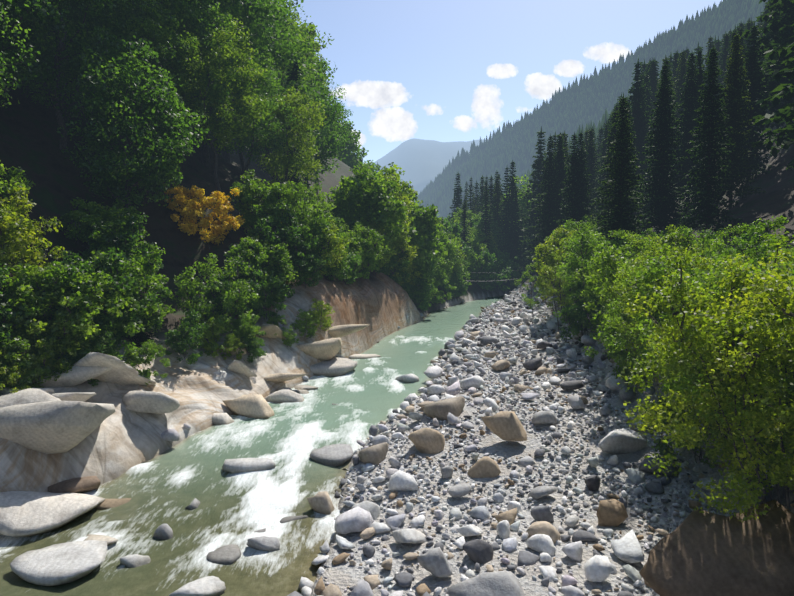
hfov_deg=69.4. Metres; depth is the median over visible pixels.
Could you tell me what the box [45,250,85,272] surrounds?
shrub
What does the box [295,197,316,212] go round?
shrub
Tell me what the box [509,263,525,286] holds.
shrub
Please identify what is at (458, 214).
shrub
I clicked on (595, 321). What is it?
shrub
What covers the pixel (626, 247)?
bush
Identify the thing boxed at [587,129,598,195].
spruce
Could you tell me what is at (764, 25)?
spruce
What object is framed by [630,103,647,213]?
spruce
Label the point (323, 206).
shrub
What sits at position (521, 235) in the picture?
spruce
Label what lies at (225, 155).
beech tree
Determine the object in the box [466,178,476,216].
spruce
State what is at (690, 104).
spruce
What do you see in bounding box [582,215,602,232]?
shrub
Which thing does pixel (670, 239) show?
shrub
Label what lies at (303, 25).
hill tree
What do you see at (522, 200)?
hill tree
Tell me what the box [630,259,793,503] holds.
alder
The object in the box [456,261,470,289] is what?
shrub
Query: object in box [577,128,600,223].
spruce
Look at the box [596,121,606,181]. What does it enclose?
spruce
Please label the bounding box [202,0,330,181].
beech tree
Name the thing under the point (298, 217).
shrub
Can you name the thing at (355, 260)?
shrub
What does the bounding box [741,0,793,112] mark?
spruce
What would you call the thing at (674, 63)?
spruce
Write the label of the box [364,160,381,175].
hill tree
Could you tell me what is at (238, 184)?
shrub
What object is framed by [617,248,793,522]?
alder
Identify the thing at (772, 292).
alder
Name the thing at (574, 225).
bush
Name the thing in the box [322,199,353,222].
shrub
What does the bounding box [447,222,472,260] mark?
shrub
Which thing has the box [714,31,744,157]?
spruce
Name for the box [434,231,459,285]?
bank tree
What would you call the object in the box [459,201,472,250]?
spruce
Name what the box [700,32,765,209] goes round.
spruce
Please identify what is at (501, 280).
rope bridge
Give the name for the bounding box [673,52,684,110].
spruce
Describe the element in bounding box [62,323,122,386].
shrub
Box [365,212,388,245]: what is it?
shrub
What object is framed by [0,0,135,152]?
understory beech
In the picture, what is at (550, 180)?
spruce
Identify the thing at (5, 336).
shrub
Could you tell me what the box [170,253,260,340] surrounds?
shrub
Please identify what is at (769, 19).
spruce
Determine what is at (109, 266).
shrub
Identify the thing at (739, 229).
bush
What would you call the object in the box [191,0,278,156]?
understory beech
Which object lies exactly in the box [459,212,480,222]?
shrub
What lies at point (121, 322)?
shrub
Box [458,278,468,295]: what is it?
shrub
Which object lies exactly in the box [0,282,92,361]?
shrub
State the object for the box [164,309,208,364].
shrub
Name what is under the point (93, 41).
understory beech
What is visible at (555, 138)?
spruce
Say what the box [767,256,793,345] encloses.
alder
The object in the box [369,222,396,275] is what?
shrub
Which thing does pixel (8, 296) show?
shrub
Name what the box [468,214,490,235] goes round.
shrub
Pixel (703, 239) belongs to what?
alder
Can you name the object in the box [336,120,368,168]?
hill tree
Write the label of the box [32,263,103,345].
shrub
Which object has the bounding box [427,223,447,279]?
bank tree
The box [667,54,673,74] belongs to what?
spruce
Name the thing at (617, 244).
alder
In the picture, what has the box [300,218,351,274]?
shrub
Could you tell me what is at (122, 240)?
shrub
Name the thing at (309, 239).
shrub
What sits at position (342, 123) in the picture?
beech tree
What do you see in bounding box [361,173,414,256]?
bank tree
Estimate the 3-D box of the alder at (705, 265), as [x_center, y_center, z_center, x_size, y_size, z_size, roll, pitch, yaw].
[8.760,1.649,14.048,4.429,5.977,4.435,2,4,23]
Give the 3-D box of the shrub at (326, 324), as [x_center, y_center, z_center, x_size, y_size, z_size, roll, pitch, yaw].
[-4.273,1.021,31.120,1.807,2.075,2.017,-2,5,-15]
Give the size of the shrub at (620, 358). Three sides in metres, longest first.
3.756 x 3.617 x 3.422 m
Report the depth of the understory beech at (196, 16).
34.74 m
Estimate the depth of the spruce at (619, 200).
34.40 m
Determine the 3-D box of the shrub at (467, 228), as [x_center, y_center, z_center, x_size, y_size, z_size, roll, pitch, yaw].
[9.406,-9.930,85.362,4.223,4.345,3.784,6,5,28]
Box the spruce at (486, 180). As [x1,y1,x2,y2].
[482,177,488,215]
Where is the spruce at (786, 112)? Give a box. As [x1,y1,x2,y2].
[750,0,793,169]
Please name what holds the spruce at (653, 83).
on the ground
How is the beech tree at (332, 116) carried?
on the ground
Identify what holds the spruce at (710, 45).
on the ground
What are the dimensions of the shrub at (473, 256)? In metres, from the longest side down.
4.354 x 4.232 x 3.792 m
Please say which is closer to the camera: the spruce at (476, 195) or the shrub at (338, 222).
the shrub at (338, 222)
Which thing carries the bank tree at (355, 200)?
on the ground
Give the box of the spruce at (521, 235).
[513,208,527,267]
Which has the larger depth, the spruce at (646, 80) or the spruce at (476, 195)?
the spruce at (476, 195)
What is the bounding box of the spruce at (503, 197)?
[498,168,510,250]
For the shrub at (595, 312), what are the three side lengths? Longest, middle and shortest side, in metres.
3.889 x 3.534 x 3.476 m
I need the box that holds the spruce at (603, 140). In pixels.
[597,118,610,196]
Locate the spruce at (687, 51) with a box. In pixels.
[684,49,690,67]
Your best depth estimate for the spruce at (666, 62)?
49.01 m
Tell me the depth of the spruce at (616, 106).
62.43 m
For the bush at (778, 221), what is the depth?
16.69 m
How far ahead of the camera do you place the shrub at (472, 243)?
83.13 m
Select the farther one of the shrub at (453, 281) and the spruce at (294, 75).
the shrub at (453, 281)
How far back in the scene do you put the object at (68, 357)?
18.54 m
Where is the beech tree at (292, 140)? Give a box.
[242,86,326,185]
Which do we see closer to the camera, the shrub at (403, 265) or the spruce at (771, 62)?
the spruce at (771, 62)
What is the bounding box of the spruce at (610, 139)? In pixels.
[589,107,633,231]
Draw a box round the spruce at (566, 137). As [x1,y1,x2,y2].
[544,131,570,218]
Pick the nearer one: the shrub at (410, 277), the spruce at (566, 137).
the shrub at (410, 277)
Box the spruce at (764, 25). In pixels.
[756,4,769,113]
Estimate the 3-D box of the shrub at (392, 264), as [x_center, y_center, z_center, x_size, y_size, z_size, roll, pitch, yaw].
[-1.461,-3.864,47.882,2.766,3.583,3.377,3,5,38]
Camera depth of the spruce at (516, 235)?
87.51 m
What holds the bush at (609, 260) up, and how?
on the ground
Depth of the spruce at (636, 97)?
62.53 m
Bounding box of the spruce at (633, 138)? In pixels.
[600,99,646,234]
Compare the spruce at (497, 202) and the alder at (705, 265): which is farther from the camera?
the spruce at (497, 202)
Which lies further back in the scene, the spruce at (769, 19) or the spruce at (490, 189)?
the spruce at (490, 189)
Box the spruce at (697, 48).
[690,41,703,70]
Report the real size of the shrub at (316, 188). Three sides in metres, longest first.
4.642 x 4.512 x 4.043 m
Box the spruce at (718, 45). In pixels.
[714,36,721,65]
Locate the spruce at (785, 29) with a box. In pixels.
[741,0,793,128]
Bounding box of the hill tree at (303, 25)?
[269,22,331,94]
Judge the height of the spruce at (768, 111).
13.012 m
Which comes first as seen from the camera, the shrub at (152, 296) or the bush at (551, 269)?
the shrub at (152, 296)
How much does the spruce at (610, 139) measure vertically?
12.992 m
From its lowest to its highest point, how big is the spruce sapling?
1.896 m
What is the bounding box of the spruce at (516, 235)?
[505,190,526,265]
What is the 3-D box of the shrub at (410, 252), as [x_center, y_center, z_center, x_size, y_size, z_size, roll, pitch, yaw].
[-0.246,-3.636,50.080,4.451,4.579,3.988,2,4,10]
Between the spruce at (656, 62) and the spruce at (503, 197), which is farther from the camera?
the spruce at (503, 197)
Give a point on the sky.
(437, 70)
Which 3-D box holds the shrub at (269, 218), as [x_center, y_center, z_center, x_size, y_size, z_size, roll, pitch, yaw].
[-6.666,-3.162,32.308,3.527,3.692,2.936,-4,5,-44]
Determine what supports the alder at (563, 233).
on the ground
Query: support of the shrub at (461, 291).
on the ground
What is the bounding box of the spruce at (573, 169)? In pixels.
[553,131,588,234]
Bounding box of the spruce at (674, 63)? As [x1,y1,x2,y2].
[670,52,679,149]
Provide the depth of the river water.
16.18 m
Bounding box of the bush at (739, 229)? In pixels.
[704,223,755,261]
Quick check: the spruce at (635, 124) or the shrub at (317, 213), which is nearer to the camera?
the shrub at (317, 213)
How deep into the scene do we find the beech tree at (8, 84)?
22.41 m
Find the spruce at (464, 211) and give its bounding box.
[461,196,470,227]
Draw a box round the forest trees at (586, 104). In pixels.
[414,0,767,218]
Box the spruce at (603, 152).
[594,124,608,213]
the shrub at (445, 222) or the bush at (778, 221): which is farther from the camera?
the shrub at (445, 222)
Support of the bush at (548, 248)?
on the ground
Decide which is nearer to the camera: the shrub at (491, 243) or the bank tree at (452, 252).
the bank tree at (452, 252)
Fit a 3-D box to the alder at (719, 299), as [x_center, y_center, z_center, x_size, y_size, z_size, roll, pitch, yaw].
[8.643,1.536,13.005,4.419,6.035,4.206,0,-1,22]
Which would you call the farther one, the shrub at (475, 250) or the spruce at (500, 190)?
the spruce at (500, 190)
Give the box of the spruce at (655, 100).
[650,56,675,169]
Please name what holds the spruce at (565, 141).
on the ground
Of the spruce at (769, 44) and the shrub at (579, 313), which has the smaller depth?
the shrub at (579, 313)
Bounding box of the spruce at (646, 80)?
[642,72,655,179]
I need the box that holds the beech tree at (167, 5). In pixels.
[74,0,233,147]
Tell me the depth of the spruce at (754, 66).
39.81 m
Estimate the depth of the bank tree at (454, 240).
68.87 m
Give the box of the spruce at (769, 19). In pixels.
[739,0,791,92]
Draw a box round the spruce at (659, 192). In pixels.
[632,64,690,235]
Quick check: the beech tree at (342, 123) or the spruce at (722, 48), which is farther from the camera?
the spruce at (722, 48)
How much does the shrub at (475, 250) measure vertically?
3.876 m
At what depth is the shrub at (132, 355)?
20.74 m
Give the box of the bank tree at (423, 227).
[396,193,448,281]
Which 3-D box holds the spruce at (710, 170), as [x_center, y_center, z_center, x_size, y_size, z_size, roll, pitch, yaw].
[18.438,-8.912,33.812,3.770,11.811,3.658,-1,4,-10]
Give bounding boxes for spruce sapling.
[126,304,161,347]
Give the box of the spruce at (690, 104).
[668,52,706,212]
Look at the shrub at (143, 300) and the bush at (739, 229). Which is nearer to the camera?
the bush at (739, 229)
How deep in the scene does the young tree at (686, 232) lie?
21.48 m
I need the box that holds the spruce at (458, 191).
[447,173,464,224]
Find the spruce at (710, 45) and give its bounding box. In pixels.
[701,36,719,144]
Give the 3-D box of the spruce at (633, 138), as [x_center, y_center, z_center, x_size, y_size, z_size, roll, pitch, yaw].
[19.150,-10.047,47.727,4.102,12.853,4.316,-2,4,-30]
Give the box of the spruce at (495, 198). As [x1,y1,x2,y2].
[492,177,502,231]
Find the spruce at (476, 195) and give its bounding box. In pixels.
[471,181,480,214]
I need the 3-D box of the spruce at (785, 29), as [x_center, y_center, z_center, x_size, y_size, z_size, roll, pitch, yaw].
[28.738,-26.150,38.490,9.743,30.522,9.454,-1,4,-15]
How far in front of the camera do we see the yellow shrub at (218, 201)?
30.60 m
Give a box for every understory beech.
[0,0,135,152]
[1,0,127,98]
[17,0,137,96]
[121,0,241,176]
[129,0,236,92]
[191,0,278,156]
[191,18,289,177]
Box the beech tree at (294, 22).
[261,0,333,130]
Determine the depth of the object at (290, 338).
28.81 m
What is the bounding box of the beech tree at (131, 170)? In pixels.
[56,35,210,208]
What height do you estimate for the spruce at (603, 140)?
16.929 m
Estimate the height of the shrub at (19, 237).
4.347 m
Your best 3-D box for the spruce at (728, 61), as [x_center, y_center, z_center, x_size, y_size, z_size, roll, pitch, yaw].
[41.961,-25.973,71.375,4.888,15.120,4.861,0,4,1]
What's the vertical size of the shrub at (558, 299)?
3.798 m
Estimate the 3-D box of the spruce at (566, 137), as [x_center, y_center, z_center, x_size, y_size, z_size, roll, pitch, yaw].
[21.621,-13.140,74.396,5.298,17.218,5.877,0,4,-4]
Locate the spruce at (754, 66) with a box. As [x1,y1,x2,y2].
[720,21,776,181]
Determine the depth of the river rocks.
15.31 m
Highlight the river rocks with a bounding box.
[0,279,793,595]
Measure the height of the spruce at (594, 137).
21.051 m
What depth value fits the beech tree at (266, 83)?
38.79 m
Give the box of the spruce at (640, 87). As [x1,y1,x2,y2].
[639,72,654,130]
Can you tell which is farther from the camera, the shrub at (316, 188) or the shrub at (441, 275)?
the shrub at (441, 275)
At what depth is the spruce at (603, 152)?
72.21 m
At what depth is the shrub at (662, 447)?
15.72 m
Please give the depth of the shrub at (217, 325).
24.55 m
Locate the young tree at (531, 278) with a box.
[514,261,543,323]
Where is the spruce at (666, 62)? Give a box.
[635,57,685,216]
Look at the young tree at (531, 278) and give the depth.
41.27 m
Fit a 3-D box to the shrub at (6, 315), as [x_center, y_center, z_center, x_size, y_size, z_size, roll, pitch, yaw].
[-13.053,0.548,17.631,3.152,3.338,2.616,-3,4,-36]
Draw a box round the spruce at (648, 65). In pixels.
[646,58,659,91]
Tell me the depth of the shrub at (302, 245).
31.46 m
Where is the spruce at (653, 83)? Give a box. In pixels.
[647,58,658,122]
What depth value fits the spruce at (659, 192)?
39.90 m
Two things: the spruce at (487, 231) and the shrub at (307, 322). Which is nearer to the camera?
the shrub at (307, 322)
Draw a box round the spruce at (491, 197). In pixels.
[485,174,498,221]
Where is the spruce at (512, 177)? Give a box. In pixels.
[497,160,527,264]
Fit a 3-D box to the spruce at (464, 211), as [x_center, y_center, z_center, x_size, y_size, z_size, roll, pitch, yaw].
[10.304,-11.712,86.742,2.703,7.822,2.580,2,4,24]
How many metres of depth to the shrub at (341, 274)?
35.24 m
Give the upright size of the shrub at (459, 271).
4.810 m
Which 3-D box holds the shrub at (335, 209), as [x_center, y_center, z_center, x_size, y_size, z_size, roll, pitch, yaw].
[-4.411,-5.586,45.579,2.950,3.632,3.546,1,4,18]
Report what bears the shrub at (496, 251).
on the ground
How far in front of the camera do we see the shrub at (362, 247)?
39.74 m
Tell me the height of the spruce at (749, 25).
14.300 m
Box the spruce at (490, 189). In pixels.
[486,177,498,222]
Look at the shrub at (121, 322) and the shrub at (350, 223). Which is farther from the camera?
the shrub at (350, 223)
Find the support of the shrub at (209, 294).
on the ground
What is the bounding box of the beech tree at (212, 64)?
[154,17,270,191]
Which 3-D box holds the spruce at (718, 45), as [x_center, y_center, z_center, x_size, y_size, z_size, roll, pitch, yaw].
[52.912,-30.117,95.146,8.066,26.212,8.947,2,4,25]
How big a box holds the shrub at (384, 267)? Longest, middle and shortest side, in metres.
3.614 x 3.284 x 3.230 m
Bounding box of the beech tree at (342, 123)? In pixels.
[297,80,357,192]
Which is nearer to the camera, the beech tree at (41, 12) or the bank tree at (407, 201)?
the beech tree at (41, 12)
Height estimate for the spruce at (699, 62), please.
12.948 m
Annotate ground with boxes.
[0,38,793,595]
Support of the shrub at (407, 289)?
on the ground
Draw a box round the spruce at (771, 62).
[763,7,793,84]
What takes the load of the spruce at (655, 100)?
on the ground
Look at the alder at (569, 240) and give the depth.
36.28 m
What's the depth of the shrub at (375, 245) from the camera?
40.05 m
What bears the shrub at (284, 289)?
on the ground
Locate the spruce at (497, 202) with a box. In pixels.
[490,176,509,249]
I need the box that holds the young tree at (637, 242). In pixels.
[608,230,653,344]
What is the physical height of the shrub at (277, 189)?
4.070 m
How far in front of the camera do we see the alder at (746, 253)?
19.16 m
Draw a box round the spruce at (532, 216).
[526,187,536,246]
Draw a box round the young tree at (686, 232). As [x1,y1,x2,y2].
[648,224,710,258]
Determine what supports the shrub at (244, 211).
on the ground
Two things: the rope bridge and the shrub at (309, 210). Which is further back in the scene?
the rope bridge
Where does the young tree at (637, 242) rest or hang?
on the ground
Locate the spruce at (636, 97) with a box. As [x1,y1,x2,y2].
[626,58,654,213]
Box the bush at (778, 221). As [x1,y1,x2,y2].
[714,215,793,370]
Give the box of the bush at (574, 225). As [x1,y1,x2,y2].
[558,219,599,335]
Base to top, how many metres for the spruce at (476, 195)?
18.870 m
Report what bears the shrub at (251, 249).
on the ground
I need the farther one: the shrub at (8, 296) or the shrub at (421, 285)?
the shrub at (421, 285)
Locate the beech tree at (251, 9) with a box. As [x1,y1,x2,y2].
[138,0,293,166]
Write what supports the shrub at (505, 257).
on the ground
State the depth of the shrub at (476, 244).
81.66 m
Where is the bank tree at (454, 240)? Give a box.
[445,232,465,269]
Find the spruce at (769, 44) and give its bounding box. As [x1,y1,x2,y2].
[760,0,791,85]
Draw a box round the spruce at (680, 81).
[672,50,689,175]
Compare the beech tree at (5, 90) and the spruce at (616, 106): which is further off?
the spruce at (616, 106)
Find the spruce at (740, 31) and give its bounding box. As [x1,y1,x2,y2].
[718,28,756,153]
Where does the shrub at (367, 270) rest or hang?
on the ground
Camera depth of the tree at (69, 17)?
31.23 m
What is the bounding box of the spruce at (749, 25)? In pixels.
[743,22,761,126]
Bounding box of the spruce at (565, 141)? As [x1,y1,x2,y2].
[543,133,574,228]
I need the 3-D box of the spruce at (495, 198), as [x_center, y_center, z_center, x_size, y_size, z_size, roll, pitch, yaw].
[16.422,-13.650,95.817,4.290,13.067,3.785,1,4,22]
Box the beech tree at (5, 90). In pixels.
[0,8,32,93]
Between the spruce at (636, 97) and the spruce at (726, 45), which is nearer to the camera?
the spruce at (636, 97)
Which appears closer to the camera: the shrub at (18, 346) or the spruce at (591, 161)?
the shrub at (18, 346)
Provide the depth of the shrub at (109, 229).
24.50 m
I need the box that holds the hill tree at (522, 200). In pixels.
[492,175,544,245]
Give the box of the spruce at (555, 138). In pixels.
[527,132,557,254]
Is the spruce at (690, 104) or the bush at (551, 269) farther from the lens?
the spruce at (690, 104)
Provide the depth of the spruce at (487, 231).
86.69 m
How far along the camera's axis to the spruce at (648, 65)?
79.88 m
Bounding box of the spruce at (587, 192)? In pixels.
[563,131,594,224]
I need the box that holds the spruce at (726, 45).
[707,33,730,144]
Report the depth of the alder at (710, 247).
23.77 m
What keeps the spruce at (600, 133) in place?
on the ground
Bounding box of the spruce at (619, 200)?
[587,93,650,275]
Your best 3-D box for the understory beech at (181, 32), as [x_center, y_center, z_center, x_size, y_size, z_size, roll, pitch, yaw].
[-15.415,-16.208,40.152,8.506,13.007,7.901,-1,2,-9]
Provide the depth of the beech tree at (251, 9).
40.62 m
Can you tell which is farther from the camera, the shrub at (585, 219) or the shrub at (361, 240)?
the shrub at (585, 219)
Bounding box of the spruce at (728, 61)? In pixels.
[720,28,737,108]
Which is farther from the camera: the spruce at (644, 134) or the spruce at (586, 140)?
the spruce at (586, 140)
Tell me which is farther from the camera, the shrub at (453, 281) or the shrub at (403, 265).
the shrub at (453, 281)
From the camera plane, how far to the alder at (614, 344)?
16.76 m
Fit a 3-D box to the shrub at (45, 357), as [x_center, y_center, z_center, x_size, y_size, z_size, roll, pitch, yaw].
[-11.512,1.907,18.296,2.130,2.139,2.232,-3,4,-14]
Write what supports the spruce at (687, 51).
on the ground
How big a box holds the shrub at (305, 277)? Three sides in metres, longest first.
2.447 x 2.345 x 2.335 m
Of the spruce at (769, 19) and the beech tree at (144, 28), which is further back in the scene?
the spruce at (769, 19)
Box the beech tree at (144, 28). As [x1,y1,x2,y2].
[84,0,201,155]
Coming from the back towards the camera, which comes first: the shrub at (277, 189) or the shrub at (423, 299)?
the shrub at (423, 299)
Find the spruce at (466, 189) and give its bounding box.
[460,181,471,214]
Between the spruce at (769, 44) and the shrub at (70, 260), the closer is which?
the shrub at (70, 260)
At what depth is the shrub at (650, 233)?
32.30 m
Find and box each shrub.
[0,160,35,233]
[0,186,67,278]
[0,260,102,352]
[0,262,29,334]
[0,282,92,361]
[0,321,14,350]
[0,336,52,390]
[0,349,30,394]
[10,253,144,359]
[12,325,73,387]
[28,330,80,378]
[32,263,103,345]
[36,247,138,357]
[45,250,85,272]
[53,307,117,353]
[56,197,157,253]
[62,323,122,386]
[64,210,148,264]
[75,211,161,264]
[83,272,143,350]
[90,245,175,338]
[121,252,165,302]
[121,287,169,337]
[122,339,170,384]
[164,185,203,218]
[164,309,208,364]
[170,188,244,248]
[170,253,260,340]
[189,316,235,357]
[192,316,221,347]
[201,261,262,317]
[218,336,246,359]
[223,235,300,296]
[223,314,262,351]
[228,181,269,228]
[229,236,289,285]
[230,169,279,228]
[234,174,298,233]
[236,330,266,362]
[237,252,294,319]
[240,263,285,318]
[247,210,301,268]
[253,197,308,233]
[254,208,301,261]
[258,182,332,242]
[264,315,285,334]
[278,250,311,285]
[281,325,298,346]
[284,234,325,287]
[288,201,333,226]
[290,221,335,273]
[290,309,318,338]
[294,183,336,217]
[294,202,336,221]
[294,209,344,241]
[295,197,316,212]
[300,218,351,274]
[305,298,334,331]
[320,217,349,264]
[320,246,352,280]
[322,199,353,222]
[326,204,343,222]
[331,212,357,233]
[334,245,362,283]
[337,229,369,268]
[339,221,389,283]
[339,239,368,277]
[343,233,372,276]
[361,249,382,274]
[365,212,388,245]
[368,234,393,275]
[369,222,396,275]
[378,244,398,271]
[383,246,409,280]
[388,237,418,277]
[397,254,421,285]
[399,277,411,291]
[404,272,429,309]
[412,277,434,311]
[418,275,441,304]
[427,267,439,296]
[429,268,456,304]
[437,217,456,237]
[439,272,461,296]
[444,256,469,283]
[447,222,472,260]
[448,208,476,226]
[450,217,472,237]
[450,280,466,297]
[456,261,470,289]
[457,245,479,271]
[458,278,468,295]
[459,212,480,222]
[463,235,486,255]
[465,255,493,283]
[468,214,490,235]
[468,235,483,252]
[469,227,489,246]
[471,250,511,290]
[472,247,489,270]
[479,235,495,247]
[487,246,503,257]
[496,252,518,281]
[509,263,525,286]
[536,259,573,309]
[553,282,604,340]
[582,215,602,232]
[583,281,613,319]
[583,303,652,385]
[589,295,649,359]
[594,217,613,237]
[642,225,696,268]
[642,360,728,467]
[644,228,687,252]
[653,227,668,236]
[682,230,723,258]
[713,224,779,261]
[766,234,793,260]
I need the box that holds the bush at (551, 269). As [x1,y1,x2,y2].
[538,240,572,331]
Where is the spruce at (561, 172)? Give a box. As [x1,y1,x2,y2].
[537,133,570,243]
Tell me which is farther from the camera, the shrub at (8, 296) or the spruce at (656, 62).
the spruce at (656, 62)
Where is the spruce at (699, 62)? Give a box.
[673,49,716,192]
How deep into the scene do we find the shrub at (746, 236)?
23.15 m
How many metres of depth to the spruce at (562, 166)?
63.44 m
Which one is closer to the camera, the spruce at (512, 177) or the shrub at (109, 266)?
the shrub at (109, 266)
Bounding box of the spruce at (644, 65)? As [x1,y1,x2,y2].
[638,58,646,81]
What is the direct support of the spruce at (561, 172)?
on the ground
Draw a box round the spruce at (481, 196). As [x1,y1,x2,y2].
[475,177,485,216]
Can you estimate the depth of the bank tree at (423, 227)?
53.21 m
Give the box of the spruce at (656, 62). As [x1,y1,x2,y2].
[649,58,659,97]
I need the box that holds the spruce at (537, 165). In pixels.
[509,126,547,288]
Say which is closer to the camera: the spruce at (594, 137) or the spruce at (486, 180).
the spruce at (594, 137)
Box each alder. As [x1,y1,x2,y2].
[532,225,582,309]
[544,222,579,296]
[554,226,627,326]
[560,227,616,278]
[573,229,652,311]
[577,215,595,231]
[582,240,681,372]
[585,230,636,300]
[600,251,760,434]
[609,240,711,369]
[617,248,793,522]
[626,228,788,366]
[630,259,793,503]
[656,247,793,449]
[668,228,793,488]
[687,239,728,259]
[689,268,793,489]
[712,243,768,266]
[751,254,793,272]
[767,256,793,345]
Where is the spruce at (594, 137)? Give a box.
[592,126,599,176]
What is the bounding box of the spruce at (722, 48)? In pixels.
[717,31,725,71]
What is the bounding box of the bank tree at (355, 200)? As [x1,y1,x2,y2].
[322,162,406,271]
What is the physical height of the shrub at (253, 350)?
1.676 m
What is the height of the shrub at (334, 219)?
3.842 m
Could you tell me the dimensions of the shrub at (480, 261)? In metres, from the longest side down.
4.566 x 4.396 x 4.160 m
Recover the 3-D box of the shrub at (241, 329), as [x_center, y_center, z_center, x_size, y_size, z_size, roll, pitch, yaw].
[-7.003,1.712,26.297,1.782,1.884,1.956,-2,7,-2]
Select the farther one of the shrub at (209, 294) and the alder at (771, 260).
the shrub at (209, 294)
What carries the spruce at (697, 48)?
on the ground
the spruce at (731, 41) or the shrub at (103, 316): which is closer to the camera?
the shrub at (103, 316)
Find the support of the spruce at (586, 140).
on the ground
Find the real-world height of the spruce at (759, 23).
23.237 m
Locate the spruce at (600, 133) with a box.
[595,126,603,165]
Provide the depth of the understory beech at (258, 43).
43.16 m
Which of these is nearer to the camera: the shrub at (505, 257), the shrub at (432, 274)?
the shrub at (432, 274)
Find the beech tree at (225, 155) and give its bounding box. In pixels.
[162,0,300,162]
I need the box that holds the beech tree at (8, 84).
[0,0,39,107]
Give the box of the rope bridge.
[466,266,533,281]
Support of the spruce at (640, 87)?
on the ground
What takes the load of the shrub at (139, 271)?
on the ground
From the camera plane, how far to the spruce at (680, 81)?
68.84 m
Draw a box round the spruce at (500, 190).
[492,175,502,214]
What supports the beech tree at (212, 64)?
on the ground
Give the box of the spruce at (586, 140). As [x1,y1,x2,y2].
[580,131,596,208]
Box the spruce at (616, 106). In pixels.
[594,103,634,224]
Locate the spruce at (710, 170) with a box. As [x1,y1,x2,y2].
[672,45,742,235]
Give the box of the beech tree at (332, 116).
[270,57,353,198]
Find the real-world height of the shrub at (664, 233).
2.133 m
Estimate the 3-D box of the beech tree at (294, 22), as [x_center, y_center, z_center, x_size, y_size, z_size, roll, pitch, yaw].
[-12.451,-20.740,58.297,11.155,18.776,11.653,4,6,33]
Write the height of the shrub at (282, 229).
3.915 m
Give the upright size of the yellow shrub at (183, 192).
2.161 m
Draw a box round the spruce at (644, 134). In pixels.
[638,91,652,203]
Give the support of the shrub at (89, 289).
on the ground
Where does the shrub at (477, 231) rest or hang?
on the ground
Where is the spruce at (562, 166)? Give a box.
[534,134,570,251]
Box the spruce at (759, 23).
[756,14,762,36]
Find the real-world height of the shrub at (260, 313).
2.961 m
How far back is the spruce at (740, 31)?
50.94 m
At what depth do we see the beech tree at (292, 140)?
42.31 m
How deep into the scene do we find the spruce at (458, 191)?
112.65 m
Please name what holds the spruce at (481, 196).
on the ground
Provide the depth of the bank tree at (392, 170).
55.56 m
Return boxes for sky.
[278,0,722,163]
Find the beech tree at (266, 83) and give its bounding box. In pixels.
[201,39,298,183]
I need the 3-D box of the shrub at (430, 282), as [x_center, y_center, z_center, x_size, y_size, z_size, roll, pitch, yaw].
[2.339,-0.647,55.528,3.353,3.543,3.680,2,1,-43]
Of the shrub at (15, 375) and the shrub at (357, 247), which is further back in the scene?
the shrub at (357, 247)
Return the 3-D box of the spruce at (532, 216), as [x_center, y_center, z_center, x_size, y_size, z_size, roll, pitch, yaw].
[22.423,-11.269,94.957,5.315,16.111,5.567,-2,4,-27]
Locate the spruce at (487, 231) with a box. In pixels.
[477,182,496,251]
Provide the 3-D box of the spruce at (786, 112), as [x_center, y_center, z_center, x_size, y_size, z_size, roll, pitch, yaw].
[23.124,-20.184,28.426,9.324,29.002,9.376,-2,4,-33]
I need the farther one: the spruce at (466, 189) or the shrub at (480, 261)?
the spruce at (466, 189)
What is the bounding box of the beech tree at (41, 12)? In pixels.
[0,0,73,92]
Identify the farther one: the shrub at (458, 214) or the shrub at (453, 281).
the shrub at (458, 214)
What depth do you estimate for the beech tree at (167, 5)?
34.70 m
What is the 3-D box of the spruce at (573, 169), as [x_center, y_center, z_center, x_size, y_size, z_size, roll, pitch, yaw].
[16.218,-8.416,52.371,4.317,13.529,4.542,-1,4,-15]
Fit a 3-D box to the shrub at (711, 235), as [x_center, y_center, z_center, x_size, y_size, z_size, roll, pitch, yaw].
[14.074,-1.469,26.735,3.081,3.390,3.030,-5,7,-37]
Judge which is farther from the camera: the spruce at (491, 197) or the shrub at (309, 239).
the spruce at (491, 197)
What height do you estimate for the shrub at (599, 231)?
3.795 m
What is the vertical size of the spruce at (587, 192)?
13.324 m
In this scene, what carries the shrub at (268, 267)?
on the ground
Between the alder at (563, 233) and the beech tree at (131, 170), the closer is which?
the beech tree at (131, 170)
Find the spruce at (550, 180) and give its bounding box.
[526,133,563,264]
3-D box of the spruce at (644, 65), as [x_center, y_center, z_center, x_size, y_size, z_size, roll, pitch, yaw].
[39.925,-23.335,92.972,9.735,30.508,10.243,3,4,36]
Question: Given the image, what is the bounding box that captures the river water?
[0,295,504,595]
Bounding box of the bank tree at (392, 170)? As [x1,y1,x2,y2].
[350,162,422,206]
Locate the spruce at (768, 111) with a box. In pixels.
[756,12,782,122]
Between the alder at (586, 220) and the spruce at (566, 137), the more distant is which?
the spruce at (566, 137)
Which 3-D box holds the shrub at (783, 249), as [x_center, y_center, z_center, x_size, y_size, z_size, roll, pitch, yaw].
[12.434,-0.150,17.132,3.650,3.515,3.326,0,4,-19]

